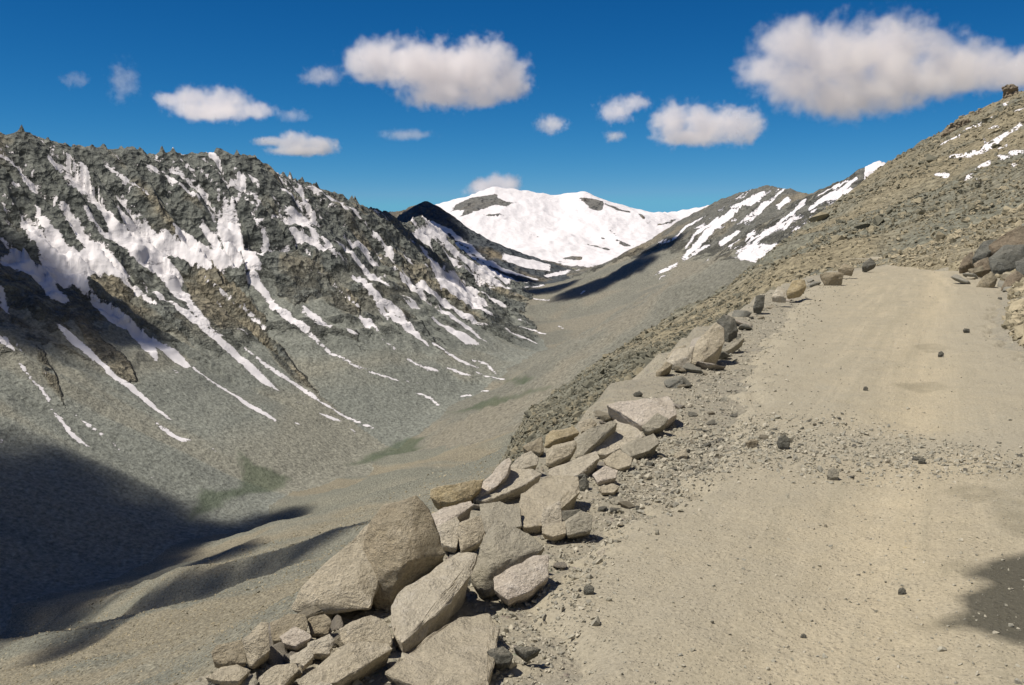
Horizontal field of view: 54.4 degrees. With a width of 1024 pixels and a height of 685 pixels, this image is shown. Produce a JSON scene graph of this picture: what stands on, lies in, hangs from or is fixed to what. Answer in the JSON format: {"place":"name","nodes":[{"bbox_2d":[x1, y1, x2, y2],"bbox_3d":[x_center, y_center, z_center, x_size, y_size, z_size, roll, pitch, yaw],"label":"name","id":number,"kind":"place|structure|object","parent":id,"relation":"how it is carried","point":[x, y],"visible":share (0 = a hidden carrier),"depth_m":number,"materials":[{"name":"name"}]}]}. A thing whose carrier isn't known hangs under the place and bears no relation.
{"place":"outdoors","nodes":[
{"label":"outdoors","id":0,"kind":"place"},
{"bbox_2d":[0,430,516,684],"bbox_3d":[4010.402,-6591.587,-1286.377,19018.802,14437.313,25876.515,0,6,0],"label":"hillside","id":1,"kind":"structure","parent":0,"point":[296,513],"depth_m":996.53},
{"bbox_2d":[0,448,507,684],"bbox_3d":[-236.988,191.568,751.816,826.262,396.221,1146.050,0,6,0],"label":"scree","id":2,"kind":"structure","parent":1,"relation":"on","point":[173,623],"depth_m":736.07,"materials":[{"name":"gravel"}]},
{"bbox_2d":[0,125,547,633],"bbox_3d":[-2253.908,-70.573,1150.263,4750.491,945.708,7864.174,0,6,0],"label":"mountain","id":3,"kind":"structure","parent":0,"point":[202,345],"depth_m":2326.08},
{"bbox_2d":[389,201,572,289],"bbox_3d":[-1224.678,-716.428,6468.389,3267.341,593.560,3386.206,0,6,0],"label":"mountain","id":4,"kind":"structure","parent":0,"point":[513,264],"depth_m":5674.39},
{"bbox_2d":[0,0,1023,212],"label":"sky","id":5,"kind":"structure","parent":0,"point":[653,106],"materials":[{"name":"blue"}]},
{"bbox_2d":[435,187,708,268],"bbox_3d":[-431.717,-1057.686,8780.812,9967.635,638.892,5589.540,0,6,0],"label":"mountain","id":6,"kind":"structure","parent":0,"point":[581,230],"depth_m":7891.09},
{"bbox_2d":[187,264,1023,684],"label":"ground","id":7,"kind":"structure","parent":0,"point":[625,390],"depth_m":7.03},
{"bbox_2d":[206,664,250,684],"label":"boulder","id":8,"kind":"object","parent":7,"relation":"on","point":[236,674],"visible":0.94,"depth_m":3.50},
{"bbox_2d":[211,640,246,668],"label":"boulder","id":9,"kind":"object","parent":7,"relation":"on","point":[229,654],"visible":0.84,"depth_m":3.63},
{"bbox_2d":[241,672,257,684],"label":"boulder","id":10,"kind":"object","parent":7,"relation":"on","point":[251,679],"visible":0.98,"depth_m":3.52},
{"bbox_2d":[242,622,269,669],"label":"boulder","id":11,"kind":"object","parent":7,"relation":"on","point":[256,644],"visible":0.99,"depth_m":3.64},
{"bbox_2d":[267,642,287,664],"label":"stone","id":12,"kind":"object","parent":7,"relation":"on","point":[278,650],"visible":0.56,"depth_m":3.76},
{"bbox_2d":[259,663,299,684],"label":"boulder","id":13,"kind":"object","parent":7,"relation":"on","point":[283,674],"visible":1,"depth_m":3.46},
{"bbox_2d":[293,666,301,680],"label":"boulder","id":14,"kind":"object","parent":13,"relation":"on","point":[298,675],"visible":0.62,"depth_m":3.52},
{"bbox_2d":[270,613,307,643],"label":"boulder","id":15,"kind":"object","parent":7,"relation":"on","point":[283,624],"visible":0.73,"depth_m":3.86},
{"bbox_2d":[280,626,310,650],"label":"boulder","id":16,"kind":"object","parent":15,"relation":"on","point":[295,638],"visible":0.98,"depth_m":3.80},
{"bbox_2d":[283,651,296,661],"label":"stone","id":17,"kind":"object","parent":7,"relation":"on","point":[286,657],"visible":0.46,"depth_m":3.74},
{"bbox_2d":[290,647,313,670],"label":"boulder","id":18,"kind":"object","parent":7,"relation":"on","point":[303,658],"visible":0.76,"depth_m":3.63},
{"bbox_2d":[297,606,333,621],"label":"stone","id":19,"kind":"object","parent":7,"relation":"on","point":[311,611],"visible":0.34,"depth_m":4.13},
{"bbox_2d":[308,614,331,637],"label":"boulder","id":20,"kind":"object","parent":7,"relation":"on","point":[319,626],"visible":0.91,"depth_m":3.90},
{"bbox_2d":[307,634,334,659],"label":"boulder","id":21,"kind":"object","parent":7,"relation":"on","point":[321,648],"visible":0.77,"depth_m":3.72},
{"bbox_2d":[330,633,338,647],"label":"stone","id":22,"kind":"object","parent":7,"relation":"on","point":[333,635],"visible":0.21,"depth_m":3.93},
{"bbox_2d":[291,524,378,614],"bbox_3d":[-0.751,0.998,4.389,0.381,0.420,0.567,0,6,0],"label":"boulder","id":23,"kind":"object","parent":7,"relation":"on","point":[344,579],"visible":0.82,"depth_m":4.17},
{"bbox_2d":[331,614,342,631],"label":"stone","id":24,"kind":"object","parent":7,"relation":"on","point":[337,623],"visible":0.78,"depth_m":4.09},
{"bbox_2d":[334,634,342,646],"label":"stone","id":25,"kind":"object","parent":7,"relation":"on","point":[338,641],"visible":0.13,"depth_m":3.87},
{"bbox_2d":[299,641,391,684],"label":"boulder","id":26,"kind":"object","parent":7,"relation":"on","point":[347,663],"visible":0.85,"depth_m":3.53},
{"bbox_2d":[338,615,392,646],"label":"boulder","id":27,"kind":"object","parent":7,"relation":"on","point":[370,628],"visible":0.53,"depth_m":3.79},
{"bbox_2d":[387,661,397,668],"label":"stone","id":28,"kind":"object","parent":7,"relation":"on","point":[390,664],"visible":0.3,"depth_m":3.65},
{"bbox_2d":[363,495,444,610],"bbox_3d":[-0.484,0.963,4.437,0.393,0.595,0.523,0,6,0],"label":"boulder","id":29,"kind":"object","parent":7,"relation":"on","point":[402,548],"visible":0.76,"depth_m":4.25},
{"bbox_2d":[391,552,477,652],"bbox_3d":[-0.351,1.077,4.134,0.271,0.304,0.680,3,7,24],"label":"boulder","id":30,"kind":"object","parent":7,"relation":"on","point":[425,606],"visible":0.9,"depth_m":4.04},
{"bbox_2d":[385,613,499,684],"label":"boulder","id":31,"kind":"object","parent":7,"relation":"on","point":[461,645],"visible":0.92,"depth_m":3.65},
{"bbox_2d":[437,516,459,553],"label":"boulder","id":32,"kind":"object","parent":7,"relation":"on","point":[448,533],"visible":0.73,"depth_m":5.02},
{"bbox_2d":[432,501,473,526],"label":"boulder","id":33,"kind":"object","parent":7,"relation":"on","point":[461,511],"visible":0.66,"depth_m":5.41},
{"bbox_2d":[430,479,482,509],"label":"boulder","id":34,"kind":"object","parent":7,"relation":"on","point":[441,497],"visible":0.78,"depth_m":5.87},
{"bbox_2d":[424,673,488,684],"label":"boulder","id":35,"kind":"object","parent":7,"relation":"on","point":[453,679],"visible":1,"depth_m":3.42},
{"bbox_2d":[457,515,484,552],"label":"boulder","id":36,"kind":"object","parent":7,"relation":"on","point":[471,532],"visible":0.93,"depth_m":4.96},
{"bbox_2d":[473,504,479,509],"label":"stone","id":37,"kind":"object","parent":7,"relation":"on","point":[476,506],"visible":0.41,"depth_m":5.86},
{"bbox_2d":[473,458,510,503],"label":"boulder","id":38,"kind":"object","parent":7,"relation":"on","point":[496,478],"visible":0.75,"depth_m":6.02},
{"bbox_2d":[487,646,512,668],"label":"boulder","id":39,"kind":"object","parent":7,"relation":"on","point":[502,656],"visible":0.94,"depth_m":3.62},
{"bbox_2d":[479,501,521,533],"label":"boulder","id":40,"kind":"object","parent":7,"relation":"on","point":[492,512],"visible":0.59,"depth_m":5.39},
{"bbox_2d":[471,519,543,598],"bbox_3d":[-0.019,1.009,4.588,0.332,0.385,0.436,0,6,0],"label":"boulder","id":41,"kind":"object","parent":7,"relation":"on","point":[504,547],"visible":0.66,"depth_m":4.45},
{"bbox_2d":[475,468,541,503],"bbox_3d":[-0.004,0.904,6.094,0.249,0.211,0.530,3,7,26],"label":"boulder","id":42,"kind":"object","parent":7,"relation":"on","point":[517,483],"visible":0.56,"depth_m":6.07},
{"bbox_2d":[493,554,548,606],"bbox_3d":[0.043,1.054,4.378,0.298,0.223,0.202,-3,7,-28],"label":"boulder","id":43,"kind":"object","parent":7,"relation":"on","point":[526,580],"visible":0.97,"depth_m":4.32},
{"bbox_2d":[511,451,538,469],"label":"boulder","id":44,"kind":"object","parent":7,"relation":"on","point":[529,460],"visible":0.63,"depth_m":6.67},
{"bbox_2d":[522,436,543,456],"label":"boulder","id":45,"kind":"object","parent":7,"relation":"on","point":[536,447],"visible":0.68,"depth_m":7.20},
{"bbox_2d":[519,475,579,534],"bbox_3d":[0.174,0.930,5.697,0.317,0.226,0.744,3,7,28],"label":"boulder","id":46,"kind":"object","parent":7,"relation":"on","point":[536,499],"visible":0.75,"depth_m":5.69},
{"bbox_2d":[541,501,561,527],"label":"boulder","id":47,"kind":"object","parent":7,"relation":"on","point":[552,514],"visible":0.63,"depth_m":5.31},
{"bbox_2d":[542,521,565,540],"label":"boulder","id":48,"kind":"object","parent":7,"relation":"on","point":[555,532],"visible":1,"depth_m":5.21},
{"bbox_2d":[553,562,566,567],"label":"stone","id":49,"kind":"object","parent":7,"relation":"on","point":[560,564],"visible":1,"depth_m":4.82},
{"bbox_2d":[545,440,576,467],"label":"boulder","id":50,"kind":"object","parent":7,"relation":"on","point":[559,454],"visible":0.91,"depth_m":6.93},
{"bbox_2d":[544,426,578,447],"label":"boulder","id":51,"kind":"object","parent":7,"relation":"on","point":[554,437],"visible":0.77,"depth_m":7.54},
{"bbox_2d":[562,509,580,520],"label":"boulder","id":52,"kind":"object","parent":7,"relation":"on","point":[566,514],"visible":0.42,"depth_m":5.47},
{"bbox_2d":[548,451,599,475],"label":"boulder","id":53,"kind":"object","parent":7,"relation":"on","point":[586,464],"visible":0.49,"depth_m":6.61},
{"bbox_2d":[565,510,592,539],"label":"boulder","id":54,"kind":"object","parent":7,"relation":"on","point":[578,525],"visible":1,"depth_m":5.23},
{"bbox_2d":[579,474,588,490],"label":"boulder","id":55,"kind":"object","parent":7,"relation":"on","point":[583,484],"visible":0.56,"depth_m":6.24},
{"bbox_2d":[579,418,596,433],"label":"boulder","id":56,"kind":"object","parent":7,"relation":"on","point":[585,425],"visible":0.68,"depth_m":8.06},
{"bbox_2d":[574,421,616,457],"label":"boulder","id":57,"kind":"object","parent":7,"relation":"on","point":[589,440],"visible":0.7,"depth_m":7.23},
{"bbox_2d":[595,462,605,470],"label":"stone","id":58,"kind":"object","parent":7,"relation":"on","point":[600,465],"visible":0.42,"depth_m":6.81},
{"bbox_2d":[596,547,605,556],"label":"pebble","id":59,"kind":"object","parent":7,"relation":"on","point":[601,552],"visible":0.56,"depth_m":4.94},
{"bbox_2d":[594,410,608,416],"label":"stone","id":60,"kind":"object","parent":7,"relation":"on","point":[598,412],"visible":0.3,"depth_m":8.80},
{"bbox_2d":[597,506,606,510],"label":"stone","id":61,"kind":"object","parent":7,"relation":"on","point":[601,508],"visible":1,"depth_m":5.79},
{"bbox_2d":[592,466,617,484],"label":"boulder","id":62,"kind":"object","parent":7,"relation":"on","point":[606,475],"visible":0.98,"depth_m":6.39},
{"bbox_2d":[597,415,612,421],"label":"stone","id":63,"kind":"object","parent":7,"relation":"on","point":[606,418],"visible":0.61,"depth_m":8.62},
{"bbox_2d":[598,483,618,495],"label":"boulder","id":64,"kind":"object","parent":7,"relation":"on","point":[610,489],"visible":0.97,"depth_m":6.12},
{"bbox_2d":[610,507,619,513],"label":"stone","id":65,"kind":"object","parent":7,"relation":"on","point":[612,509],"visible":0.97,"depth_m":5.75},
{"bbox_2d":[608,496,622,504],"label":"boulder","id":66,"kind":"object","parent":7,"relation":"on","point":[613,500],"visible":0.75,"depth_m":5.93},
{"bbox_2d":[591,419,643,458],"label":"boulder","id":67,"kind":"object","parent":7,"relation":"on","point":[622,435],"visible":0.55,"depth_m":7.33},
{"bbox_2d":[603,449,631,470],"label":"boulder","id":68,"kind":"object","parent":7,"relation":"on","point":[619,460],"visible":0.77,"depth_m":6.80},
{"bbox_2d":[617,501,634,508],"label":"stone","id":69,"kind":"object","parent":7,"relation":"on","point":[625,504],"visible":1,"depth_m":5.86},
{"bbox_2d":[633,391,642,396],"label":"boulder","id":70,"kind":"object","parent":7,"relation":"on","point":[638,394],"visible":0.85,"depth_m":9.99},
{"bbox_2d":[620,434,658,460],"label":"boulder","id":71,"kind":"object","parent":7,"relation":"on","point":[641,448],"visible":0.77,"depth_m":7.22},
{"bbox_2d":[607,396,676,430],"bbox_3d":[1.109,0.662,8.631,0.602,0.410,0.707,0,6,0],"label":"boulder","id":72,"kind":"object","parent":7,"relation":"on","point":[639,413],"visible":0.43,"depth_m":8.43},
{"bbox_2d":[642,413,667,434],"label":"boulder","id":73,"kind":"object","parent":7,"relation":"on","point":[656,423],"visible":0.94,"depth_m":8.10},
{"bbox_2d":[656,362,671,376],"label":"boulder","id":74,"kind":"object","parent":7,"relation":"on","point":[665,369],"visible":0.89,"depth_m":11.54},
{"bbox_2d":[666,345,685,359],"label":"boulder","id":75,"kind":"object","parent":7,"relation":"on","point":[671,352],"visible":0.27,"depth_m":12.93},
{"bbox_2d":[664,375,690,388],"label":"stone","id":76,"kind":"object","parent":7,"relation":"on","point":[675,382],"visible":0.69,"depth_m":10.70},
{"bbox_2d":[673,366,685,371],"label":"stone","id":77,"kind":"object","parent":7,"relation":"on","point":[678,368],"visible":1,"depth_m":11.73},
{"bbox_2d":[666,346,693,369],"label":"boulder","id":78,"kind":"object","parent":7,"relation":"on","point":[680,357],"visible":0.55,"depth_m":12.03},
{"bbox_2d":[674,448,687,459],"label":"boulder","id":79,"kind":"object","parent":7,"relation":"on","point":[681,454],"visible":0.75,"depth_m":7.19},
{"bbox_2d":[682,362,702,373],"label":"stone","id":80,"kind":"object","parent":7,"relation":"on","point":[690,367],"visible":0.81,"depth_m":11.82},
{"bbox_2d":[689,337,699,346],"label":"stone","id":81,"kind":"object","parent":7,"relation":"on","point":[694,341],"visible":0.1,"depth_m":14.74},
{"bbox_2d":[691,323,723,364],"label":"boulder","id":82,"kind":"object","parent":7,"relation":"on","point":[708,345],"visible":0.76,"depth_m":12.50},
{"bbox_2d":[695,361,724,369],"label":"stone","id":83,"kind":"object","parent":7,"relation":"on","point":[706,365],"visible":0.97,"depth_m":12.17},
{"bbox_2d":[718,351,730,359],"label":"stone","id":84,"kind":"object","parent":7,"relation":"on","point":[724,355],"visible":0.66,"depth_m":13.10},
{"bbox_2d":[716,314,737,341],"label":"boulder","id":85,"kind":"object","parent":7,"relation":"on","point":[728,323],"visible":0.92,"depth_m":15.32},
{"bbox_2d":[723,338,743,353],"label":"boulder","id":86,"kind":"object","parent":7,"relation":"on","point":[733,346],"visible":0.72,"depth_m":13.79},
{"bbox_2d":[732,310,751,316],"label":"stone","id":87,"kind":"object","parent":7,"relation":"on","point":[738,313],"visible":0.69,"depth_m":20.03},
{"bbox_2d":[735,319,752,326],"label":"stone","id":88,"kind":"object","parent":7,"relation":"on","point":[739,322],"visible":0.38,"depth_m":17.68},
{"bbox_2d":[738,324,751,329],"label":"stone","id":89,"kind":"object","parent":7,"relation":"on","point":[744,326],"visible":0.92,"depth_m":16.92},
{"bbox_2d":[753,295,764,313],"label":"boulder","id":90,"kind":"object","parent":7,"relation":"on","point":[758,306],"visible":1,"depth_m":20.56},
{"bbox_2d":[772,286,785,302],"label":"boulder","id":91,"kind":"object","parent":7,"relation":"on","point":[779,295],"visible":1,"depth_m":22.64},
{"bbox_2d":[786,279,805,298],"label":"boulder","id":92,"kind":"object","parent":7,"relation":"on","point":[796,288],"visible":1,"depth_m":24.05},
{"bbox_2d":[808,281,820,286],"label":"stone","id":93,"kind":"object","parent":7,"relation":"on","point":[814,283],"visible":0.81,"depth_m":31.21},
{"bbox_2d":[820,272,843,285],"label":"boulder","id":94,"kind":"object","parent":7,"relation":"on","point":[832,278],"visible":0.94,"depth_m":31.04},
{"bbox_2d":[838,263,853,275],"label":"boulder","id":95,"kind":"object","parent":7,"relation":"on","point":[846,269],"visible":0.91,"depth_m":35.96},
{"bbox_2d":[951,274,970,283],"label":"stone","id":96,"kind":"object","parent":7,"relation":"on","point":[958,278],"visible":0.88,"depth_m":32.46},
{"bbox_2d":[972,239,996,265],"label":"boulder","id":97,"kind":"object","parent":7,"relation":"on","point":[982,251],"visible":0.69,"depth_m":39.98,"materials":[{"name":"stone"}]},
{"bbox_2d":[976,272,996,287],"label":"boulder","id":98,"kind":"object","parent":7,"relation":"on","point":[988,280],"visible":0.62,"depth_m":30.67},
{"bbox_2d":[1001,272,1010,279],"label":"stone","id":99,"kind":"object","parent":7,"relation":"on","point":[1004,275],"visible":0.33,"depth_m":33.26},
{"bbox_2d":[989,244,1023,274],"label":"boulder","id":100,"kind":"object","parent":7,"relation":"on","point":[1003,259],"visible":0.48,"depth_m":36.60,"materials":[{"name":"stone"}]},
{"bbox_2d":[989,225,1023,256],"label":"boulder","id":101,"kind":"object","parent":7,"relation":"on","point":[1015,236],"visible":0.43,"depth_m":40.15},
{"bbox_2d":[1001,271,1023,290],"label":"boulder","id":102,"kind":"object","parent":7,"relation":"on","point":[1011,278],"visible":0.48,"depth_m":29.37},
{"bbox_2d":[1015,259,1023,274],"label":"boulder","id":103,"kind":"object","parent":7,"relation":"on","point":[1019,264],"visible":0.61,"depth_m":33.12,"materials":[{"name":"stone"}]},
{"bbox_2d":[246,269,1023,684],"bbox_3d":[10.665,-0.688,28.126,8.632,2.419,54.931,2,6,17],"label":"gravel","id":104,"kind":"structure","parent":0,"point":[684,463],"depth_m":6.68,"materials":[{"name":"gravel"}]},
{"bbox_2d":[395,161,884,452],"bbox_3d":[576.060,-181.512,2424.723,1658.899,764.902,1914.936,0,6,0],"label":"mountain slope","id":105,"kind":"structure","parent":0,"point":[494,408],"depth_m":2127.90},
{"bbox_2d":[519,185,828,348],"bbox_3d":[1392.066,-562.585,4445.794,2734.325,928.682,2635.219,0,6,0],"label":"mountain","id":106,"kind":"structure","parent":0,"point":[578,303],"depth_m":4312.40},
{"bbox_2d":[492,257,1023,684],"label":"road","id":107,"kind":"structure","parent":0,"point":[743,621],"depth_m":5.15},
{"bbox_2d":[513,646,540,661],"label":"boulder","id":108,"kind":"object","parent":107,"relation":"on","point":[526,653],"visible":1,"depth_m":3.68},
{"bbox_2d":[583,584,593,594],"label":"stone","id":109,"kind":"object","parent":107,"relation":"on","point":[588,589],"visible":1,"depth_m":4.27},
{"bbox_2d":[746,439,758,447],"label":"stone","id":110,"kind":"object","parent":107,"relation":"on","point":[752,443],"visible":1,"depth_m":7.33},
{"bbox_2d":[776,434,789,449],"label":"stone","id":111,"kind":"object","parent":107,"relation":"on","point":[783,442],"visible":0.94,"depth_m":7.16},
{"bbox_2d":[827,468,838,479],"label":"stone","id":112,"kind":"object","parent":107,"relation":"on","point":[832,473],"visible":0.98,"depth_m":6.33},
{"bbox_2d":[862,258,875,271],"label":"boulder","id":113,"kind":"object","parent":107,"relation":"on","point":[869,264],"visible":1,"depth_m":41.93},
{"bbox_2d":[898,587,905,594],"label":"stone","id":114,"kind":"object","parent":107,"relation":"on","point":[901,590],"visible":1,"depth_m":4.37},
{"bbox_2d":[918,457,925,463],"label":"stone","id":115,"kind":"object","parent":107,"relation":"on","point":[921,460],"visible":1,"depth_m":6.85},
{"bbox_2d":[959,252,973,273],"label":"boulder","id":116,"kind":"object","parent":107,"relation":"on","point":[966,264],"visible":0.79,"depth_m":41.01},
{"bbox_2d":[963,273,977,278],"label":"stone","id":117,"kind":"object","parent":107,"relation":"on","point":[970,275],"visible":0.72,"depth_m":36.53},
{"bbox_2d":[968,266,982,275],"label":"boulder","id":118,"kind":"object","parent":107,"relation":"on","point":[977,271],"visible":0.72,"depth_m":36.99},
{"bbox_2d":[974,257,990,276],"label":"boulder","id":119,"kind":"object","parent":107,"relation":"on","point":[984,262],"visible":0.54,"depth_m":38.02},
{"bbox_2d":[499,91,1023,463],"bbox_3d":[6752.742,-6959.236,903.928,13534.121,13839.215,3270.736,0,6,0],"label":"hillside","id":120,"kind":"structure","parent":0,"point":[918,184],"depth_m":103.78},
{"bbox_2d":[493,91,1023,470],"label":"rubble","id":121,"kind":"object","parent":120,"relation":"on","point":[1014,316],"visible":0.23,"depth_m":89.57,"materials":[{"name":"gravel"}]},
{"bbox_2d":[940,118,970,136],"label":"crag","id":122,"kind":"structure","parent":120,"relation":"on","point":[953,127],"depth_m":201.72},
{"bbox_2d":[1001,84,1018,98],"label":"crag","id":123,"kind":"structure","parent":120,"relation":"on","point":[1010,90],"depth_m":221.50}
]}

